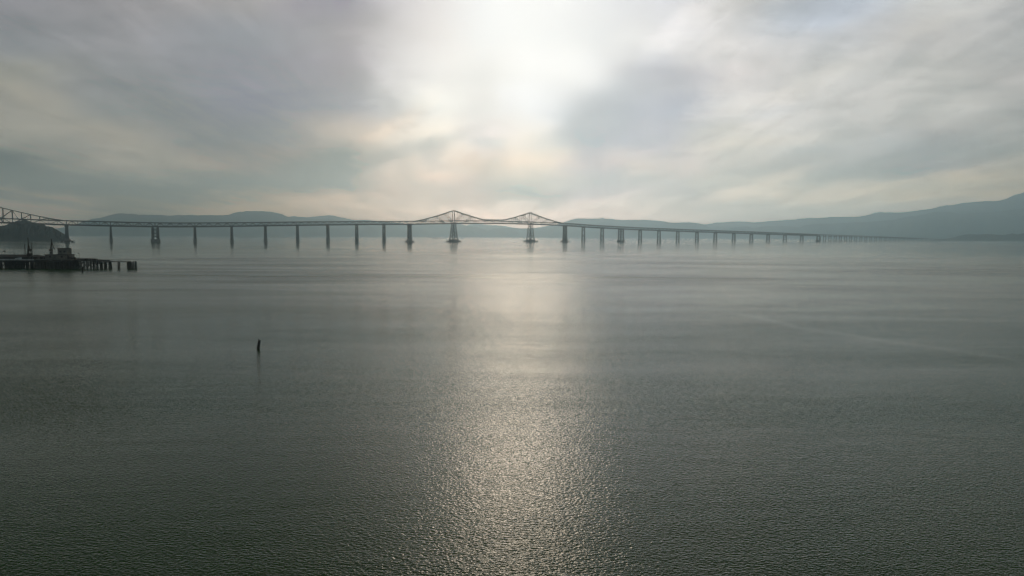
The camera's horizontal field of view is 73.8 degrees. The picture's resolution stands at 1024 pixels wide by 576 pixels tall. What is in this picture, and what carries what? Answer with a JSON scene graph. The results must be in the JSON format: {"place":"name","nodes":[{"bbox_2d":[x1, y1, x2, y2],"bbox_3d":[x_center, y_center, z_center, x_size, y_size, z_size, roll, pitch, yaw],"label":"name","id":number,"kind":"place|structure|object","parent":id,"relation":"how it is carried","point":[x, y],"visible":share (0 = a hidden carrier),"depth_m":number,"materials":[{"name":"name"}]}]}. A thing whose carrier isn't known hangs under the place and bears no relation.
{"place":"outdoors","nodes":[
{"label":"outdoors","id":0,"kind":"place"},
{"bbox_2d":[0,254,44,258],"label":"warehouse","id":1,"kind":"structure","parent":0,"point":[4,256],"depth_m":393.26,"materials":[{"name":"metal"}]},
{"bbox_2d":[0,220,71,240],"bbox_3d":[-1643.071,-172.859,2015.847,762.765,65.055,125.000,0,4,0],"label":"island","id":2,"kind":"structure","parent":0,"point":[25,232],"depth_m":1970.85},
{"bbox_2d":[44,254,74,258],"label":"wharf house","id":3,"kind":"structure","parent":0,"point":[58,256],"depth_m":389.86,"materials":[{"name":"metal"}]},
{"bbox_2d":[49,239,54,253],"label":"mast derrick","id":4,"kind":"object","parent":3,"relation":"on","point":[51,250],"visible":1,"depth_m":390.36,"materials":[{"name":"metal"}]},
{"bbox_2d":[57,248,71,253],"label":"shed","id":5,"kind":"structure","parent":3,"relation":"on","point":[64,250],"depth_m":390.69,"materials":[{"name":"metal"}]},
{"bbox_2d":[56,211,487,236],"bbox_3d":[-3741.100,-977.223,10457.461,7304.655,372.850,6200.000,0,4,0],"label":"hills","id":6,"kind":"structure","parent":0,"point":[433,230],"depth_m":9109.56,"materials":[{"name":"grey"}]},
{"bbox_2d":[290,215,462,236],"bbox_3d":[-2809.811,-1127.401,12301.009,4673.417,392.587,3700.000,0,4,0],"label":"hills","id":7,"kind":"structure","parent":0,"point":[330,217],"depth_m":12130.35,"materials":[{"name":"grey"}]},
{"bbox_2d":[468,224,513,230],"bbox_3d":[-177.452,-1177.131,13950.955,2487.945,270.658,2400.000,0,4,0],"label":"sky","id":8,"kind":"structure","parent":0,"point":[487,227],"depth_m":13682.07,"materials":[{"name":"grey"}]},
{"bbox_2d":[0,236,1023,575],"bbox_3d":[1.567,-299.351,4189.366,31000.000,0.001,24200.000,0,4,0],"label":"water","id":9,"kind":"structure","parent":0,"point":[538,406],"depth_m":79.53,"materials":[{"name":"grey liquid"}]},
{"bbox_2d":[0,258,136,268],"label":"timber wharf","id":10,"kind":"structure","parent":9,"relation":"in","point":[76,263],"depth_m":388.91,"materials":[{"name":"wood"}]},
{"bbox_2d":[24,240,32,258],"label":"mast derrick","id":11,"kind":"object","parent":10,"relation":"on","point":[28,253],"visible":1,"depth_m":390.32,"materials":[{"name":"metal"}]},
{"bbox_2d":[0,207,953,242],"bbox_3d":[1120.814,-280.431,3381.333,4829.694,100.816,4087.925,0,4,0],"label":"cantilever bridge","id":12,"kind":"structure","parent":9,"relation":"in","point":[408,224],"depth_m":2052.09,"materials":[{"name":"metal"}]},
{"bbox_2d":[0,0,1023,228],"label":"sky","id":13,"kind":"structure","parent":0,"point":[696,111],"materials":[{"name":"grey"}]},
{"bbox_2d":[476,217,718,237],"bbox_3d":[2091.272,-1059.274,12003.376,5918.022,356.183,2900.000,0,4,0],"label":"hills","id":14,"kind":"structure","parent":0,"point":[554,231],"depth_m":11149.98,"materials":[{"name":"grey"}]},
{"bbox_2d":[705,192,1023,229],"bbox_3d":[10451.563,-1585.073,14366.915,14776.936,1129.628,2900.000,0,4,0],"label":"mountain","id":15,"kind":"structure","parent":0,"point":[1016,201],"depth_m":13994.68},
{"bbox_2d":[708,208,1023,239],"bbox_3d":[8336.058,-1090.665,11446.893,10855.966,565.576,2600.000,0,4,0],"label":"hills","id":16,"kind":"structure","parent":0,"point":[938,225],"depth_m":10721.29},
{"bbox_2d":[936,233,1023,240],"bbox_3d":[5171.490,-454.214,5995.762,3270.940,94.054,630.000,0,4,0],"label":"hills","id":17,"kind":"structure","parent":0,"point":[991,237],"depth_m":5807.67,"materials":[{"name":"grey"}]}
]}

